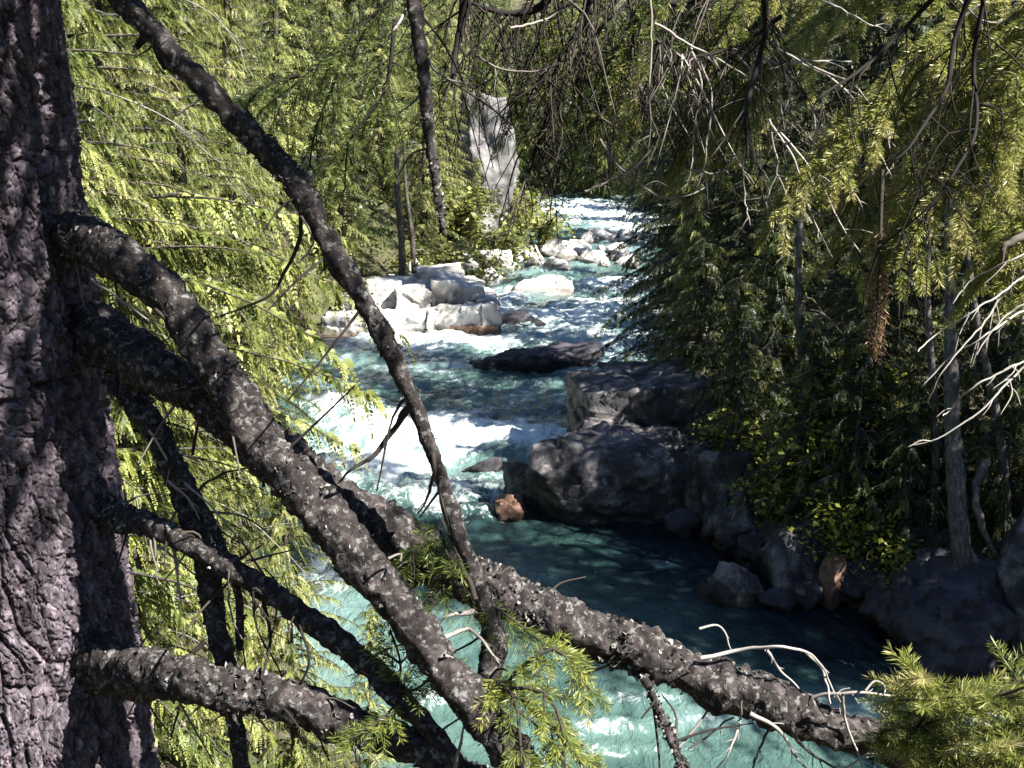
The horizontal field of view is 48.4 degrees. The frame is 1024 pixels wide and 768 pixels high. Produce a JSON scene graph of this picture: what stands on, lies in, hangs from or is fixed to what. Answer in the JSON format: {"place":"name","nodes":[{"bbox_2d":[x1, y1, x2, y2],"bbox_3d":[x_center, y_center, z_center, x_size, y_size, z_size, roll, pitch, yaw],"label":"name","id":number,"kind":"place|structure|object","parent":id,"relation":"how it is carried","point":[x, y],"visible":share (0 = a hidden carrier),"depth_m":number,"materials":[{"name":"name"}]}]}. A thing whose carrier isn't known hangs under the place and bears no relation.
{"place":"outdoors","nodes":[
{"label":"outdoors","id":0,"kind":"place"},
{"bbox_2d":[115,0,287,516],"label":"hemlock tree","id":1,"kind":"object","parent":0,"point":[186,161],"visible":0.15,"depth_m":19.75,"materials":[{"name":"green plant"}]},
{"bbox_2d":[66,0,1023,767],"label":"ground","id":2,"kind":"structure","parent":0,"point":[978,542],"depth_m":24.44,"materials":[{"name":"plant"}]},
{"bbox_2d":[67,0,265,427],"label":"hemlock tree","id":3,"kind":"object","parent":2,"relation":"on","point":[211,130],"visible":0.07,"depth_m":22.59,"materials":[{"name":"green plant"}]},
{"bbox_2d":[66,0,277,523],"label":"hemlock tree","id":4,"kind":"object","parent":2,"relation":"on","point":[102,5],"visible":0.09,"depth_m":17.20,"materials":[{"name":"green plant"}]},
{"bbox_2d":[87,204,280,767],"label":"hemlock sapling","id":5,"kind":"object","parent":2,"relation":"on","point":[122,426],"visible":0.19,"depth_m":9.23,"materials":[{"name":"green plant"}]},
{"bbox_2d":[61,0,325,767],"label":"hemlock tree","id":6,"kind":"object","parent":2,"relation":"on","point":[146,595],"visible":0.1,"depth_m":8.91,"materials":[{"name":"green plant"}]},
{"bbox_2d":[120,0,304,367],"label":"hemlock tree","id":7,"kind":"object","parent":2,"relation":"on","point":[248,234],"visible":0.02,"depth_m":29.86,"materials":[{"name":"green plant"}]},
{"bbox_2d":[61,0,415,662],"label":"hemlock tree","id":8,"kind":"object","parent":2,"relation":"on","point":[98,124],"visible":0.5,"depth_m":12.35,"materials":[{"name":"green plant"}]},
{"bbox_2d":[176,363,318,679],"bbox_3d":[-3.404,2.193,14.331,1.935,4.987,1.862,12,18,43],"label":"hemlock sapling","id":9,"kind":"object","parent":2,"relation":"on","point":[251,653],"visible":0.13,"depth_m":14.22,"materials":[{"name":"green plant"}]},
{"bbox_2d":[192,0,307,349],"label":"hemlock tree","id":10,"kind":"object","parent":2,"relation":"on","point":[254,48],"visible":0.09,"depth_m":33.50,"materials":[{"name":"green plant"}]},
{"bbox_2d":[189,0,321,445],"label":"hemlock tree","id":11,"kind":"object","parent":2,"relation":"on","point":[231,195],"visible":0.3,"depth_m":26.48,"materials":[{"name":"green plant"}]},
{"bbox_2d":[239,0,331,205],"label":"hemlock","id":12,"kind":"object","parent":2,"relation":"on","point":[282,58],"visible":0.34,"depth_m":49.83,"materials":[{"name":"green plant"}]},
{"bbox_2d":[238,0,350,158],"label":"conifer","id":13,"kind":"object","parent":2,"relation":"on","point":[296,43],"visible":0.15,"depth_m":63.50,"materials":[{"name":"green plant"}]},
{"bbox_2d":[207,429,394,767],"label":"hemlock sapling","id":14,"kind":"object","parent":2,"relation":"on","point":[289,656],"visible":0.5,"depth_m":11.12,"materials":[{"name":"green plant"}]},
{"bbox_2d":[253,0,353,167],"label":"conifer","id":15,"kind":"object","parent":2,"relation":"on","point":[305,4],"visible":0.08,"depth_m":72.39,"materials":[{"name":"green plant"}]},
{"bbox_2d":[273,215,341,358],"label":"hemlock sapling","id":16,"kind":"object","parent":2,"relation":"on","point":[298,316],"visible":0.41,"depth_m":38.98,"materials":[{"name":"green plant"}]},
{"bbox_2d":[291,154,337,247],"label":"tree foliage","id":17,"kind":"object","parent":2,"relation":"on","point":[311,177],"visible":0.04,"depth_m":47.06,"materials":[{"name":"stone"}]},
{"bbox_2d":[290,0,395,285],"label":"hemlock","id":18,"kind":"object","parent":2,"relation":"on","point":[343,227],"visible":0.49,"depth_m":45.86,"materials":[{"name":"green plant"}]},
{"bbox_2d":[309,0,416,175],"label":"conifer","id":19,"kind":"object","parent":2,"relation":"on","point":[350,6],"visible":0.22,"depth_m":64.79,"materials":[{"name":"green plant"}]},
{"bbox_2d":[331,603,407,767],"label":"hemlock sapling","id":20,"kind":"object","parent":2,"relation":"on","point":[369,762],"visible":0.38,"depth_m":12.60,"materials":[{"name":"green plant"}]},
{"bbox_2d":[327,0,435,206],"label":"hemlock","id":21,"kind":"object","parent":2,"relation":"on","point":[381,164],"visible":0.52,"depth_m":60.09,"materials":[{"name":"green plant"}]},
{"bbox_2d":[320,262,501,337],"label":"rock ledge","id":22,"kind":"object","parent":2,"relation":"on","point":[438,297],"visible":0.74,"depth_m":43.90,"materials":[{"name":"stone"}]},
{"bbox_2d":[387,149,418,275],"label":"bare trunk","id":23,"kind":"object","parent":22,"relation":"on","point":[401,250],"visible":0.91,"depth_m":45.81,"materials":[{"name":"grey plant"}]},
{"bbox_2d":[391,151,428,272],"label":"bare trunk","id":24,"kind":"object","parent":22,"relation":"on","point":[412,238],"visible":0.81,"depth_m":46.82,"materials":[{"name":"grey plant"}]},
{"bbox_2d":[382,0,466,169],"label":"conifer","id":25,"kind":"object","parent":2,"relation":"on","point":[412,66],"visible":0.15,"depth_m":73.83,"materials":[{"name":"green plant"}]},
{"bbox_2d":[384,0,467,250],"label":"hemlock","id":26,"kind":"object","parent":2,"relation":"on","point":[424,224],"visible":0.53,"depth_m":53.62,"materials":[{"name":"green plant"}]},
{"bbox_2d":[393,233,488,273],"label":"willow bush","id":27,"kind":"object","parent":2,"relation":"on","point":[452,256],"visible":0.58,"depth_m":48.88,"materials":[{"name":"green plant"}]},
{"bbox_2d":[413,0,476,154],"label":"hemlock","id":28,"kind":"object","parent":2,"relation":"on","point":[455,20],"visible":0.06,"depth_m":67.28,"materials":[{"name":"green plant"}]},
{"bbox_2d":[412,0,483,244],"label":"hemlock","id":29,"kind":"object","parent":2,"relation":"on","point":[443,61],"visible":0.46,"depth_m":56.72,"materials":[{"name":"green plant"}]},
{"bbox_2d":[402,179,515,244],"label":"willow bush","id":30,"kind":"object","parent":2,"relation":"on","point":[483,199],"visible":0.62,"depth_m":56.94,"materials":[{"name":"green plant"}]},
{"bbox_2d":[429,242,521,284],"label":"willow bush","id":31,"kind":"object","parent":2,"relation":"on","point":[489,264],"visible":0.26,"depth_m":52.10,"materials":[{"name":"green plant"}]},
{"bbox_2d":[464,158,489,248],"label":"hemlock","id":32,"kind":"object","parent":2,"relation":"on","point":[478,178],"visible":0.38,"depth_m":60.92,"materials":[{"name":"green plant"}]},
{"bbox_2d":[461,0,504,96],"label":"conifer","id":33,"kind":"object","parent":2,"relation":"on","point":[479,51],"visible":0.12,"depth_m":94.87,"materials":[{"name":"green plant"}]},
{"bbox_2d":[448,91,519,247],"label":"cliff rock","id":34,"kind":"object","parent":2,"relation":"on","point":[494,175],"visible":0.34,"depth_m":60.98,"materials":[{"name":"stone"}]},
{"bbox_2d":[480,27,529,243],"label":"hemlock","id":35,"kind":"object","parent":2,"relation":"on","point":[490,74],"visible":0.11,"depth_m":63.68,"materials":[{"name":"green plant"}]},
{"bbox_2d":[482,0,530,190],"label":"conifer","id":36,"kind":"object","parent":2,"relation":"on","point":[498,7],"visible":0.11,"depth_m":106.95,"materials":[{"name":"green plant"}]},
{"bbox_2d":[467,223,550,275],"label":"willow bush","id":37,"kind":"object","parent":2,"relation":"on","point":[508,245],"visible":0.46,"depth_m":59.06,"materials":[{"name":"green plant"}]},
{"bbox_2d":[0,0,1023,767],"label":"fir tree","id":38,"kind":"object","parent":2,"relation":"on","point":[86,676],"visible":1,"depth_m":2.39,"materials":[{"name":"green plant"}]},
{"bbox_2d":[501,188,542,229],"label":"willow bush","id":39,"kind":"object","parent":2,"relation":"on","point":[516,195],"visible":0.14,"depth_m":64.55,"materials":[{"name":"green plant"}]},
{"bbox_2d":[512,0,551,193],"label":"conifer","id":40,"kind":"object","parent":2,"relation":"on","point":[535,176],"visible":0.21,"depth_m":123.06,"materials":[{"name":"green plant"}]},
{"bbox_2d":[507,184,563,235],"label":"willow bush","id":41,"kind":"object","parent":2,"relation":"on","point":[536,195],"visible":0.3,"depth_m":78.61,"materials":[{"name":"green plant"}]},
{"bbox_2d":[512,207,582,249],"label":"willow bush","id":42,"kind":"object","parent":2,"relation":"on","point":[538,225],"visible":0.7,"depth_m":71.01,"materials":[{"name":"green plant"}]},
{"bbox_2d":[523,2,585,196],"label":"conifer","id":43,"kind":"object","parent":2,"relation":"on","point":[560,187],"visible":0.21,"depth_m":124.33,"materials":[{"name":"green plant"}]},
{"bbox_2d":[86,103,1023,767],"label":"undergrowth","id":44,"kind":"object","parent":2,"relation":"on","point":[390,239],"depth_m":44.71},
{"bbox_2d":[491,249,513,273],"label":"stone","id":45,"kind":"object","parent":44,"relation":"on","point":[506,261],"visible":0.52,"depth_m":53.58,"materials":[{"name":"stone"}]},
{"bbox_2d":[563,0,604,196],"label":"conifer","id":46,"kind":"object","parent":2,"relation":"on","point":[586,186],"visible":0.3,"depth_m":120.79,"materials":[{"name":"green plant"}]},
{"bbox_2d":[574,0,633,198],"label":"conifer","id":47,"kind":"object","parent":2,"relation":"on","point":[602,170],"visible":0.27,"depth_m":118.34,"materials":[{"name":"green plant"}]},
{"bbox_2d":[523,418,699,525],"bbox_3d":[2.087,2.407,24.661,4.156,3.481,3.495,0,13,0],"label":"boulder","id":48,"kind":"object","parent":2,"relation":"on","point":[601,473],"visible":0.5,"depth_m":23.09,"materials":[{"name":"stone"}]},
{"bbox_2d":[600,11,636,195],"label":"conifer","id":49,"kind":"object","parent":2,"relation":"on","point":[623,13],"visible":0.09,"depth_m":123.25,"materials":[{"name":"green plant"}]},
{"bbox_2d":[566,357,714,441],"bbox_3d":[2.974,1.038,26.578,3.333,3.126,3.963,0,13,0],"label":"boulder","id":50,"kind":"object","parent":2,"relation":"on","point":[656,394],"visible":0.38,"depth_m":24.76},
{"bbox_2d":[622,0,674,212],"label":"conifer","id":51,"kind":"object","parent":2,"relation":"on","point":[643,149],"visible":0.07,"depth_m":100.82,"materials":[{"name":"green plant"}]},
{"bbox_2d":[598,6,733,325],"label":"cedar tree","id":52,"kind":"object","parent":2,"relation":"on","point":[631,258],"visible":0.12,"depth_m":45.91,"materials":[{"name":"green plant"}]},
{"bbox_2d":[589,0,774,367],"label":"cedar tree","id":53,"kind":"object","parent":2,"relation":"on","point":[662,229],"visible":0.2,"depth_m":33.88,"materials":[{"name":"green plant"}]},
{"bbox_2d":[662,507,701,538],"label":"stone","id":54,"kind":"object","parent":2,"relation":"on","point":[684,522],"visible":0.92,"depth_m":22.41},
{"bbox_2d":[637,168,731,413],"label":"hemlock sapling","id":55,"kind":"object","parent":2,"relation":"on","point":[695,232],"visible":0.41,"depth_m":26.20,"materials":[{"name":"green plant"}]},
{"bbox_2d":[641,238,746,423],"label":"cedar sapling","id":56,"kind":"object","parent":2,"relation":"on","point":[700,273],"visible":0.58,"depth_m":25.30,"materials":[{"name":"green plant"}]},
{"bbox_2d":[660,189,755,369],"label":"cedar sapling","id":57,"kind":"object","parent":2,"relation":"on","point":[726,220],"visible":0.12,"depth_m":28.71,"materials":[{"name":"green plant"}]},
{"bbox_2d":[395,0,1023,447],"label":"fir tree","id":58,"kind":"object","parent":2,"relation":"on","point":[995,94],"visible":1,"depth_m":3.90,"materials":[{"name":"green plant"}]},
{"bbox_2d":[624,1,800,352],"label":"cedar tree","id":59,"kind":"object","parent":2,"relation":"on","point":[651,259],"visible":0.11,"depth_m":38.25,"materials":[{"name":"green plant"}]},
{"bbox_2d":[622,0,841,376],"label":"cedar tree","id":60,"kind":"object","parent":2,"relation":"on","point":[755,27],"visible":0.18,"depth_m":27.87,"materials":[{"name":"green plant"}]},
{"bbox_2d":[670,277,794,507],"bbox_3d":[4.519,0.569,22.366,2.825,5.420,2.811,0,13,0],"label":"cedar sapling","id":61,"kind":"object","parent":2,"relation":"on","point":[741,355],"visible":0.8,"depth_m":21.94,"materials":[{"name":"plant"}]},
{"bbox_2d":[688,404,776,465],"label":"vine maple","id":62,"kind":"object","parent":2,"relation":"on","point":[734,436],"visible":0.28,"depth_m":22.75,"materials":[{"name":"green plant"}]},
{"bbox_2d":[709,485,760,554],"bbox_3d":[4.321,2.526,21.737,1.024,1.168,1.776,6,14,24],"label":"boulder","id":63,"kind":"object","parent":2,"relation":"on","point":[738,523],"visible":0.49,"depth_m":21.30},
{"bbox_2d":[679,106,796,413],"bbox_3d":[5.109,-2.328,25.736,3.260,7.875,3.308,-9,16,-35],"label":"cedar tree","id":64,"kind":"object","parent":2,"relation":"on","point":[753,203],"visible":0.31,"depth_m":25.39,"materials":[{"name":"green plant"}]},
{"bbox_2d":[737,533,763,572],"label":"stone","id":65,"kind":"object","parent":2,"relation":"on","point":[745,541],"visible":0.48,"depth_m":20.75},
{"bbox_2d":[682,172,849,462],"bbox_3d":[5.259,-0.913,23.037,3.513,6.775,3.531,1,13,3],"label":"cedar sapling","id":66,"kind":"object","parent":2,"relation":"on","point":[781,318],"visible":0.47,"depth_m":22.59,"materials":[{"name":"green plant"}]},
{"bbox_2d":[714,146,826,434],"bbox_3d":[5.582,-1.346,23.951,2.782,7.169,2.677,3,13,13],"label":"hemlock sapling","id":67,"kind":"object","parent":2,"relation":"on","point":[770,298],"visible":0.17,"depth_m":23.48,"materials":[{"name":"green plant"}]},
{"bbox_2d":[723,452,818,533],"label":"vine maple","id":68,"kind":"object","parent":2,"relation":"on","point":[760,489],"visible":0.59,"depth_m":20.69,"materials":[{"name":"green plant"}]},
{"bbox_2d":[714,0,857,283],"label":"cedar tree","id":69,"kind":"object","parent":2,"relation":"on","point":[789,119],"visible":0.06,"depth_m":40.45,"materials":[{"name":"green plant"}]},
{"bbox_2d":[757,518,826,591],"bbox_3d":[4.954,3.135,20.073,1.242,1.594,2.007,0,13,0],"label":"boulder","id":70,"kind":"object","parent":2,"relation":"on","point":[786,561],"visible":0.76,"depth_m":19.48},
{"bbox_2d":[759,219,841,473],"bbox_3d":[5.386,-0.393,21.127,1.740,5.320,1.813,0,13,0],"label":"dead trunk","id":71,"kind":"object","parent":2,"relation":"on","point":[798,282],"visible":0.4,"depth_m":20.69,"materials":[{"name":"grey wood"}]},
{"bbox_2d":[744,402,882,516],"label":"vine maple","id":72,"kind":"object","parent":2,"relation":"on","point":[788,441],"visible":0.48,"depth_m":20.24,"materials":[{"name":"green plant"}]},
{"bbox_2d":[818,551,846,610],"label":"boulder","id":73,"kind":"object","parent":2,"relation":"on","point":[831,575],"visible":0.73,"depth_m":19.11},
{"bbox_2d":[780,487,909,569],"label":"vine maple","id":74,"kind":"object","parent":2,"relation":"on","point":[852,542],"visible":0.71,"depth_m":19.17,"materials":[{"name":"green plant"}]},
{"bbox_2d":[793,0,903,153],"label":"conifer","id":75,"kind":"object","parent":2,"relation":"on","point":[836,44],"visible":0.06,"depth_m":67.84,"materials":[{"name":"green plant"}]},
{"bbox_2d":[775,311,925,568],"bbox_3d":[5.862,1.258,19.635,2.648,5.082,2.635,8,15,30],"label":"cedar sapling","id":76,"kind":"object","parent":2,"relation":"on","point":[863,372],"visible":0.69,"depth_m":19.35,"materials":[{"name":"green plant"}]},
{"bbox_2d":[768,349,936,465],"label":"vine maple","id":77,"kind":"object","parent":2,"relation":"on","point":[839,386],"visible":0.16,"depth_m":20.31,"materials":[{"name":"green plant"}]},
{"bbox_2d":[840,562,864,602],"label":"stone","id":78,"kind":"object","parent":2,"relation":"on","point":[848,590],"visible":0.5,"depth_m":19.10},
{"bbox_2d":[757,170,960,515],"bbox_3d":[6.180,-0.330,20.038,3.531,6.775,3.513,4,14,18],"label":"cedar sapling","id":79,"kind":"object","parent":2,"relation":"on","point":[892,400],"visible":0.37,"depth_m":19.75,"materials":[{"name":"green plant"}]},
{"bbox_2d":[755,0,971,310],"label":"cedar tree","id":80,"kind":"object","parent":2,"relation":"on","point":[878,44],"visible":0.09,"depth_m":29.74,"materials":[{"name":"green plant"}]},
{"bbox_2d":[858,571,891,592],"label":"stone","id":81,"kind":"object","parent":2,"relation":"on","point":[868,583],"visible":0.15,"depth_m":18.72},
{"bbox_2d":[811,0,978,411],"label":"cedar tree","id":82,"kind":"object","parent":2,"relation":"on","point":[922,27],"visible":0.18,"depth_m":21.54,"materials":[{"name":"green plant"}]},
{"bbox_2d":[873,538,932,587],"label":"vine maple","id":83,"kind":"object","parent":2,"relation":"on","point":[896,560],"visible":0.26,"depth_m":18.44,"materials":[{"name":"green plant"}]},
{"bbox_2d":[809,0,1023,332],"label":"cedar tree","id":84,"kind":"object","parent":2,"relation":"on","point":[936,21],"visible":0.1,"depth_m":24.17,"materials":[{"name":"green plant"}]},
{"bbox_2d":[890,518,943,557],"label":"stone","id":85,"kind":"object","parent":2,"relation":"on","point":[920,534],"visible":0.27,"depth_m":18.85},
{"bbox_2d":[858,201,992,530],"bbox_3d":[6.770,0.068,18.473,1.837,6.038,1.895,-12,18,-42],"label":"dead trunk","id":86,"kind":"object","parent":2,"relation":"on","point":[935,453],"visible":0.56,"depth_m":18.62,"materials":[{"name":"grey wood"}]},
{"bbox_2d":[857,546,1020,684],"bbox_3d":[6.653,3.618,17.544,2.128,2.077,3.094,0,13,0],"label":"boulder","id":87,"kind":"object","parent":2,"relation":"on","point":[938,613],"visible":0.86,"depth_m":16.49,"materials":[{"name":"stone"}]},
{"bbox_2d":[943,201,998,569],"bbox_3d":[6.936,0.556,16.776,2.113,6.383,1.261,11,17,40],"label":"rooted trunk","id":88,"kind":"object","parent":87,"relation":"on","point":[963,552],"visible":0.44,"depth_m":17.24,"materials":[{"name":"grey wood"}]},
{"bbox_2d":[865,155,1023,506],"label":"cedar sapling","id":89,"kind":"object","parent":2,"relation":"on","point":[966,373],"visible":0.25,"depth_m":18.95,"materials":[{"name":"green plant"}]},
{"bbox_2d":[901,0,1023,264],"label":"cedar tree","id":90,"kind":"object","parent":2,"relation":"on","point":[976,147],"visible":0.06,"depth_m":25.03,"materials":[{"name":"green plant"}]},
{"bbox_2d":[923,306,1023,558],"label":"cedar sapling","id":91,"kind":"object","parent":2,"relation":"on","point":[1015,422],"visible":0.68,"depth_m":17.92,"materials":[{"name":"green plant"}]},
{"bbox_2d":[924,201,1023,534],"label":"dead trunk","id":92,"kind":"object","parent":2,"relation":"on","point":[1000,448],"visible":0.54,"depth_m":17.76,"materials":[{"name":"grey wood"}]},
{"bbox_2d":[994,508,1023,663],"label":"boulder","id":93,"kind":"object","parent":2,"relation":"on","point":[1009,569],"visible":0.53,"depth_m":16.72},
{"bbox_2d":[254,188,1023,767],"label":"water","id":94,"kind":"structure","parent":0,"point":[652,574],"depth_m":21.66,"materials":[{"name":"liquid"}]},
{"bbox_2d":[461,457,503,472],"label":"boulder","id":95,"kind":"object","parent":94,"relation":"in","point":[493,464],"visible":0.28,"depth_m":26.38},
{"bbox_2d":[493,493,525,522],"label":"boulder","id":96,"kind":"object","parent":94,"relation":"in","point":[507,508],"visible":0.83,"depth_m":23.30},
{"bbox_2d":[502,460,528,501],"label":"boulder","id":97,"kind":"object","parent":94,"relation":"in","point":[514,474],"visible":0.31,"depth_m":24.06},
{"bbox_2d":[502,309,545,326],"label":"boulder","id":98,"kind":"object","parent":94,"relation":"in","point":[519,316],"visible":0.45,"depth_m":45.44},
{"bbox_2d":[467,341,603,373],"bbox_3d":[0.735,-0.451,38.569,4.854,1.718,2.828,0,13,0],"label":"boulder","id":99,"kind":"object","parent":94,"relation":"in","point":[549,358],"visible":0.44,"depth_m":37.80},
{"bbox_2d":[511,274,573,295],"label":"boulder","id":100,"kind":"object","parent":94,"relation":"in","point":[556,284],"visible":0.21,"depth_m":53.96,"materials":[{"name":"stone"}]},
{"bbox_2d":[540,239,566,256],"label":"boulder","id":101,"kind":"object","parent":94,"relation":"in","point":[548,249],"visible":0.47,"depth_m":68.93,"materials":[{"name":"stone"}]},
{"bbox_2d":[695,561,763,606],"bbox_3d":[3.671,3.713,19.601,1.128,1.657,1.277,-4,13,-15],"label":"boulder","id":102,"kind":"object","parent":94,"relation":"in","point":[731,584],"visible":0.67,"depth_m":19.10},
{"bbox_2d":[756,587,798,612],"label":"boulder","id":103,"kind":"object","parent":94,"relation":"in","point":[780,599],"visible":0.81,"depth_m":18.98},
{"bbox_2d":[792,580,823,610],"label":"boulder","id":104,"kind":"object","parent":94,"relation":"in","point":[809,595],"visible":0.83,"depth_m":19.14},
{"bbox_2d":[681,441,757,521],"bbox_3d":[4.238,1.998,22.775,1.642,1.880,2.206,0,13,0],"label":"boulder","id":105,"kind":"object","parent":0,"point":[702,465],"visible":0.56,"depth_m":21.85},
{"bbox_2d":[730,314,851,548],"bbox_3d":[5.268,1.033,20.634,2.459,4.743,2.472,4,13,15],"label":"cedar sapling","id":106,"kind":"object","parent":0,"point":[808,338],"visible":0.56,"depth_m":20.21,"materials":[{"name":"green plant"}]},
{"bbox_2d":[844,369,973,571],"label":"cedar sapling","id":107,"kind":"object","parent":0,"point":[905,492],"visible":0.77,"depth_m":18.74,"materials":[{"name":"green plant"}]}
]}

